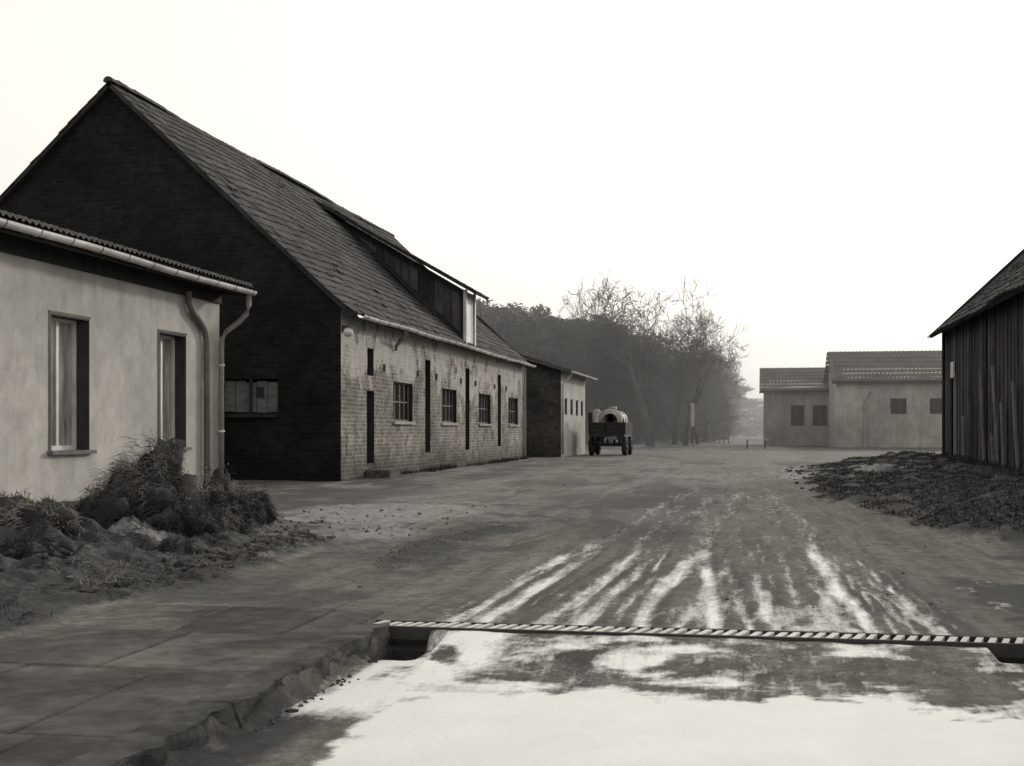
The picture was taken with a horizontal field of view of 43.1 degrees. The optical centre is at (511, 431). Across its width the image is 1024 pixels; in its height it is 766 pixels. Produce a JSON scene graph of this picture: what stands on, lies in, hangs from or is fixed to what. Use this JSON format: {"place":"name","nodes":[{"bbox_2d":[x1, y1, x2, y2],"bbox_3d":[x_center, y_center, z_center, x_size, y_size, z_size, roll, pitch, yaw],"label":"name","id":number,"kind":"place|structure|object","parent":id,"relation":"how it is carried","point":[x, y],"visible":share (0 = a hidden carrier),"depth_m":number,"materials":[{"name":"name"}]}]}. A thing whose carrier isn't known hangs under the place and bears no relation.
{"place":"outdoors","nodes":[
{"label":"outdoors","id":0,"kind":"place"},
{"bbox_2d":[0,604,383,765],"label":"pavement","id":1,"kind":"structure","parent":0,"point":[53,681],"depth_m":5.44,"materials":[{"name":"grey concrete"}]},
{"bbox_2d":[0,435,1023,765],"bbox_3d":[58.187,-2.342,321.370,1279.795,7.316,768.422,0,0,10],"label":"ground","id":2,"kind":"structure","parent":0,"point":[480,699],"depth_m":7.56,"materials":[{"name":"grey soil"}]},
{"bbox_2d":[0,489,33,503],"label":"dry shrub","id":3,"kind":"object","parent":2,"relation":"on","point":[18,497],"visible":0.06,"depth_m":12.53,"materials":[{"name":"grey plant"}]},
{"bbox_2d":[0,534,73,559],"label":"dry shrub","id":4,"kind":"object","parent":2,"relation":"on","point":[19,548],"visible":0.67,"depth_m":9.32,"materials":[{"name":"grey plant"}]},
{"bbox_2d":[0,494,92,540],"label":"dry shrub","id":5,"kind":"object","parent":2,"relation":"on","point":[63,520],"visible":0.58,"depth_m":10.11,"materials":[{"name":"grey plant"}]},
{"bbox_2d":[0,252,218,502],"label":"walls","id":6,"kind":"structure","parent":2,"relation":"on","point":[128,320],"depth_m":19.28,"materials":[{"name":"paint"}]},
{"bbox_2d":[51,317,75,450],"bbox_3d":[-6.533,-0.680,18.592,0.048,1.916,1.076,0,0,10],"label":"window frame","id":7,"kind":"object","parent":6,"relation":"attached to","point":[56,446],"visible":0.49,"depth_m":18.61,"materials":[{"name":"white wood"}]},
{"bbox_2d":[51,321,71,445],"bbox_3d":[-6.547,-0.680,18.594,0.001,1.920,1.080,0,0,10],"label":"window glass","id":8,"kind":"object","parent":7,"relation":"in","point":[65,384],"visible":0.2,"depth_m":18.82,"materials":[{"name":"grey glass"}]},
{"bbox_2d":[49,310,90,450],"bbox_3d":[-6.316,-0.705,18.552,0.011,1.950,1.150,0,0,10],"label":"window surround","id":9,"kind":"object","parent":6,"relation":"attached to","point":[69,314],"visible":1,"depth_m":18.02,"materials":[{"name":"grey paint"}]},
{"bbox_2d":[51,313,89,449],"bbox_3d":[-6.409,-0.682,18.569,0.200,1.912,1.076,0,0,10],"label":"jamb lining","id":10,"kind":"object","parent":6,"relation":"attached to","point":[82,384],"visible":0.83,"depth_m":19.08,"materials":[{"name":"grey paint"}]},
{"bbox_2d":[47,450,96,454],"bbox_3d":[-6.367,0.303,18.561,0.270,0.054,1.220,0,0,10],"label":"window sill","id":11,"kind":"structure","parent":6,"relation":"attached to","point":[60,452],"depth_m":18.48,"materials":[{"name":"grey concrete"}]},
{"bbox_2d":[0,216,246,303],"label":"fascia and soffit","id":12,"kind":"structure","parent":6,"relation":"attached to","point":[21,244],"depth_m":19.20,"materials":[{"name":"brown wood"}]},
{"bbox_2d":[0,210,252,287],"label":"corrugated roof","id":13,"kind":"structure","parent":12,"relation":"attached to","point":[37,223],"depth_m":18.75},
{"bbox_2d":[0,220,253,294],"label":"gutter bracket","id":14,"kind":"object","parent":12,"relation":"attached to","point":[123,260],"visible":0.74,"depth_m":19.02,"materials":[{"name":"grey metal"}]},
{"bbox_2d":[0,218,256,295],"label":"gutter","id":15,"kind":"object","parent":12,"relation":"attached to","point":[23,228],"visible":0.98,"depth_m":18.63,"materials":[{"name":"metal"}]},
{"bbox_2d":[219,294,250,476],"bbox_3d":[-5.053,-0.775,23.669,0.587,3.450,0.108,0,0,-10],"label":"downpipe","id":16,"kind":"object","parent":12,"relation":"attached to","point":[238,322],"visible":0.94,"depth_m":23.59,"materials":[{"name":"metal"}]},
{"bbox_2d":[160,335,174,438],"bbox_3d":[-5.928,-0.680,21.876,0.048,1.916,1.036,0,0,10],"label":"window frame","id":17,"kind":"object","parent":6,"relation":"attached to","point":[172,339],"visible":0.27,"depth_m":22.32,"materials":[{"name":"grey wood"}]},
{"bbox_2d":[162,338,170,441],"bbox_3d":[-5.942,-0.680,21.879,0.001,1.920,1.040,0,0,10],"label":"window glass","id":18,"kind":"object","parent":17,"relation":"in","point":[166,384],"visible":0.2,"depth_m":22.13,"materials":[{"name":"grey glass"}]},
{"bbox_2d":[158,329,186,436],"bbox_3d":[-5.711,-0.705,21.836,0.011,1.950,1.110,0,0,10],"label":"window surround","id":19,"kind":"object","parent":6,"relation":"attached to","point":[172,332],"visible":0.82,"depth_m":21.30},
{"bbox_2d":[159,332,185,446],"bbox_3d":[-5.804,-0.682,21.854,0.200,1.912,1.036,0,0,10],"label":"jamb lining","id":20,"kind":"object","parent":6,"relation":"attached to","point":[180,386],"visible":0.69,"depth_m":22.34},
{"bbox_2d":[185,291,209,480],"bbox_3d":[-5.487,-0.731,22.645,0.120,3.361,0.903,0,0,10],"label":"second downpipe","id":21,"kind":"object","parent":6,"relation":"attached to","point":[195,315],"visible":0.93,"depth_m":22.98,"materials":[{"name":"grey metal"}]},
{"bbox_2d":[216,364,224,431],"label":"pipe clips","id":22,"kind":"object","parent":6,"relation":"attached to","point":[220,365],"visible":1,"depth_m":23.60,"materials":[{"name":"metal"}]},
{"bbox_2d":[61,481,188,535],"bbox_3d":[-3.344,0.768,11.003,1.402,0.735,0.954,0,0,10],"label":"dry shrub","id":23,"kind":"object","parent":2,"relation":"on","point":[110,507],"visible":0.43,"depth_m":10.88,"materials":[{"name":"grey plant"}]},
{"bbox_2d":[82,424,221,522],"bbox_3d":[-3.223,0.633,11.483,1.351,1.394,1.315,0,0,10],"label":"dry shrub","id":24,"kind":"object","parent":2,"relation":"on","point":[159,468],"visible":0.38,"depth_m":11.38,"materials":[{"name":"grey plant"}]},
{"bbox_2d":[0,494,328,630],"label":"grass","id":25,"kind":"structure","parent":2,"relation":"on","point":[79,584],"depth_m":8.81,"materials":[{"name":"plant"}]},
{"bbox_2d":[132,534,200,555],"bbox_3d":[-2.788,0.958,10.055,0.760,0.313,0.967,0,0,10],"label":"dry shrub","id":26,"kind":"object","parent":2,"relation":"on","point":[181,545],"visible":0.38,"depth_m":10.05,"materials":[{"name":"grey plant"}]},
{"bbox_2d":[180,497,231,538],"bbox_3d":[-2.784,0.848,11.222,0.731,0.567,0.889,0,0,-6],"label":"dry shrub","id":27,"kind":"object","parent":2,"relation":"on","point":[195,522],"visible":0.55,"depth_m":11.09,"materials":[{"name":"grey plant"}]},
{"bbox_2d":[57,622,391,765],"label":"kerb","id":28,"kind":"structure","parent":2,"relation":"on","point":[238,703],"depth_m":4.68,"materials":[{"name":"concrete"}]},
{"bbox_2d":[196,460,261,534],"bbox_3d":[-2.708,0.704,11.997,0.750,0.880,1.125,0,0,-25],"label":"dry shrub","id":29,"kind":"object","parent":2,"relation":"on","point":[232,506],"visible":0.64,"depth_m":11.78,"materials":[{"name":"grey plant"}]},
{"bbox_2d":[233,481,283,528],"bbox_3d":[-2.639,0.782,13.001,0.712,0.596,1.144,0,0,-6],"label":"dry shrub","id":30,"kind":"object","parent":2,"relation":"on","point":[264,507],"visible":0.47,"depth_m":12.94,"materials":[{"name":"grey plant"}]},
{"bbox_2d":[0,76,535,480],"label":"brick barn","id":31,"kind":"structure","parent":2,"relation":"on","point":[422,366],"depth_m":27.09,"materials":[{"name":"grey brick"}]},
{"bbox_2d":[342,325,352,336],"bbox_3d":[-3.321,-2.012,26.025,0.186,0.256,0.409,0,0,-23],"label":"wall lamp","id":32,"kind":"object","parent":31,"relation":"attached to","point":[348,332],"visible":1,"depth_m":25.87,"materials":[{"name":"glass"}]},
{"bbox_2d":[367,391,367,462],"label":"door leaf","id":33,"kind":"structure","parent":31,"relation":"in","point":[367,391],"depth_m":28.34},
{"bbox_2d":[393,382,408,421],"bbox_3d":[-2.688,-0.690,30.741,0.048,0.916,1.746,0,0,10],"label":"window frame","id":34,"kind":"structure","parent":31,"relation":"in","point":[394,383],"depth_m":30.75,"materials":[{"name":"grey wood"}]},
{"bbox_2d":[395,384,406,419],"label":"window glass","id":35,"kind":"structure","parent":31,"relation":"in","point":[396,385],"depth_m":31.05,"materials":[{"name":"black glass"}]},
{"bbox_2d":[441,389,452,422],"bbox_3d":[-1.826,-0.690,35.417,0.048,0.916,1.796,0,0,10],"label":"window frame","id":36,"kind":"structure","parent":31,"relation":"in","point":[444,390],"depth_m":35.52,"materials":[{"name":"grey wood"}]},
{"bbox_2d":[442,390,451,420],"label":"window glass","id":37,"kind":"structure","parent":31,"relation":"in","point":[442,390],"depth_m":35.64,"materials":[{"name":"black glass"}]},
{"bbox_2d":[479,395,485,421],"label":"window glass","id":38,"kind":"structure","parent":31,"relation":"in","point":[479,395],"depth_m":40.12,"materials":[{"name":"black glass"}]},
{"bbox_2d":[479,394,487,423],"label":"window frame","id":39,"kind":"structure","parent":31,"relation":"in","point":[481,408],"depth_m":40.56,"materials":[{"name":"grey wood"}]},
{"bbox_2d":[508,399,513,422],"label":"window glass","id":40,"kind":"structure","parent":31,"relation":"in","point":[508,399],"depth_m":44.94,"materials":[{"name":"black glass"}]},
{"bbox_2d":[508,398,514,424],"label":"window frame","id":41,"kind":"structure","parent":31,"relation":"in","point":[510,411],"depth_m":45.37,"materials":[{"name":"grey wood"}]},
{"bbox_2d":[372,521,530,567],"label":"grass","id":42,"kind":"structure","parent":2,"relation":"on","point":[440,542],"depth_m":11.39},
{"bbox_2d":[0,456,941,592],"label":"rubble stones","id":43,"kind":"object","parent":2,"relation":"on","point":[230,554],"visible":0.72,"depth_m":9.85,"materials":[{"name":"grey stone"}]},
{"bbox_2d":[519,353,597,456],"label":"outbuilding","id":44,"kind":"structure","parent":2,"relation":"on","point":[555,412],"depth_m":50.16,"materials":[{"name":"paint"}]},
{"bbox_2d":[556,275,636,444],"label":"bare tree","id":45,"kind":"object","parent":2,"relation":"on","point":[581,317],"visible":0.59,"depth_m":95.45,"materials":[{"name":"grey plant"}]},
{"bbox_2d":[588,406,632,455],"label":"farm trailer","id":46,"kind":"object","parent":2,"relation":"on","point":[611,421],"visible":1,"depth_m":52.72,"materials":[{"name":"metal"}]},
{"bbox_2d":[476,298,762,442],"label":"distant forest","id":47,"kind":"object","parent":2,"relation":"on","point":[538,333],"visible":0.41,"depth_m":103.97,"materials":[{"name":"plant"}]},
{"bbox_2d":[578,272,718,445],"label":"bare tree","id":48,"kind":"object","parent":2,"relation":"on","point":[638,386],"visible":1,"depth_m":86.50,"materials":[{"name":"grey plant"}]},
{"bbox_2d":[636,300,715,444],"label":"bare tree","id":49,"kind":"object","parent":2,"relation":"on","point":[677,423],"visible":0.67,"depth_m":93.88,"materials":[{"name":"plant"}]},
{"bbox_2d":[654,349,723,443],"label":"bare tree","id":50,"kind":"object","parent":2,"relation":"on","point":[695,426],"visible":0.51,"depth_m":97.00,"materials":[{"name":"grey plant"}]},
{"bbox_2d":[691,403,694,446],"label":"signboard","id":51,"kind":"object","parent":2,"relation":"on","point":[692,414],"visible":1,"depth_m":83.28,"materials":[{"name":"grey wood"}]},
{"bbox_2d":[644,308,750,445],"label":"bare tree","id":52,"kind":"object","parent":2,"relation":"on","point":[688,419],"visible":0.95,"depth_m":89.76,"materials":[{"name":"grey plant"}]},
{"bbox_2d":[375,620,1023,663],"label":"drain grate","id":53,"kind":"object","parent":2,"relation":"on","point":[1009,647],"visible":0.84,"depth_m":6.44,"materials":[{"name":"metal"}]},
{"bbox_2d":[399,447,1023,475],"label":"weeds","id":54,"kind":"object","parent":2,"relation":"on","point":[446,467],"visible":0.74,"depth_m":32.22,"materials":[{"name":"grey plant"}]},
{"bbox_2d":[709,427,728,443],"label":"fence","id":55,"kind":"object","parent":2,"relation":"on","point":[714,437],"visible":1,"depth_m":102.77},
{"bbox_2d":[745,439,767,448],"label":"wooden bench","id":56,"kind":"object","parent":2,"relation":"on","point":[757,439],"visible":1,"depth_m":73.26,"materials":[{"name":"grey wood"}]},
{"bbox_2d":[862,392,870,446],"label":"vent pipe","id":57,"kind":"object","parent":2,"relation":"on","point":[865,427],"visible":1,"depth_m":79.57,"materials":[{"name":"metal"}]},
{"bbox_2d":[789,450,1023,531],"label":"grass","id":58,"kind":"structure","parent":2,"relation":"on","point":[884,476],"depth_m":18.72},
{"bbox_2d":[927,249,1023,469],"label":"wooden barn","id":59,"kind":"structure","parent":2,"relation":"on","point":[981,329],"depth_m":28.14,"materials":[{"name":"black wood"}]},
{"bbox_2d":[953,370,955,454],"bbox_3d":[11.255,-0.375,32.829,0.040,2.350,0.850,0,0,10],"label":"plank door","id":60,"kind":"structure","parent":59,"relation":"in","point":[954,379],"depth_m":33.05,"materials":[{"name":"black wood"}]},
{"bbox_2d":[0,0,1023,424],"label":"sky","id":61,"kind":"structure","parent":0,"point":[844,175],"materials":[{"name":"white"}]},
{"bbox_2d":[225,467,1004,733],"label":"gravel","id":62,"kind":"structure","parent":0,"point":[290,710],"depth_m":5.71,"materials":[{"name":"grey gravel"}]},
{"bbox_2d":[763,392,828,445],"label":"walls","id":63,"kind":"structure","parent":0,"point":[779,429],"depth_m":87.74,"materials":[{"name":"grey paint"}]},
{"bbox_2d":[760,389,828,391],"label":"eaves board","id":64,"kind":"object","parent":63,"relation":"attached to","point":[802,390],"visible":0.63,"depth_m":87.35,"materials":[{"name":"grey wood"}]},
{"bbox_2d":[791,405,803,425],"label":"window frame","id":65,"kind":"object","parent":63,"relation":"attached to","point":[797,415],"visible":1,"depth_m":87.77,"materials":[{"name":"grey wood"}]},
{"bbox_2d":[792,406,802,424],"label":"window glass","id":66,"kind":"object","parent":65,"relation":"in","point":[794,415],"visible":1,"depth_m":87.80,"materials":[{"name":"grey glass"}]},
{"bbox_2d":[759,367,840,392],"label":"roof","id":67,"kind":"structure","parent":63,"relation":"on","point":[779,378],"depth_m":89.58,"materials":[{"name":"grey tile"}]},
{"bbox_2d":[813,405,826,425],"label":"window frame","id":68,"kind":"object","parent":63,"relation":"attached to","point":[819,415],"visible":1,"depth_m":87.50,"materials":[{"name":"grey wood"}]},
{"bbox_2d":[814,406,825,424],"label":"window glass","id":69,"kind":"object","parent":68,"relation":"in","point":[822,415],"visible":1,"depth_m":87.53,"materials":[{"name":"grey glass"}]},
{"bbox_2d":[828,358,941,447],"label":"walls","id":70,"kind":"structure","parent":0,"point":[917,425],"depth_m":79.49,"materials":[{"name":"grey paint"}]},
{"bbox_2d":[823,350,941,383],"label":"roof","id":71,"kind":"structure","parent":70,"relation":"on","point":[879,365],"depth_m":81.76,"materials":[{"name":"grey tile"}]},
{"bbox_2d":[831,380,941,382],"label":"eaves board","id":72,"kind":"object","parent":70,"relation":"attached to","point":[896,381],"visible":0.58,"depth_m":79.03,"materials":[{"name":"grey wood"}]},
{"bbox_2d":[890,398,905,413],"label":"window frame","id":73,"kind":"object","parent":70,"relation":"attached to","point":[898,405],"visible":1,"depth_m":79.44,"materials":[{"name":"grey wood"}]},
{"bbox_2d":[891,398,904,412],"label":"window glass","id":74,"kind":"object","parent":73,"relation":"in","point":[894,406],"visible":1,"depth_m":79.48,"materials":[{"name":"black glass"}]},
{"bbox_2d":[930,398,941,413],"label":"window frame","id":75,"kind":"object","parent":70,"relation":"attached to","point":[937,405],"visible":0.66,"depth_m":79.04,"materials":[{"name":"grey wood"}]},
{"bbox_2d":[931,399,941,412],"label":"window glass","id":76,"kind":"object","parent":75,"relation":"in","point":[933,405],"visible":0.6,"depth_m":79.07,"materials":[{"name":"grey glass"}]}
]}

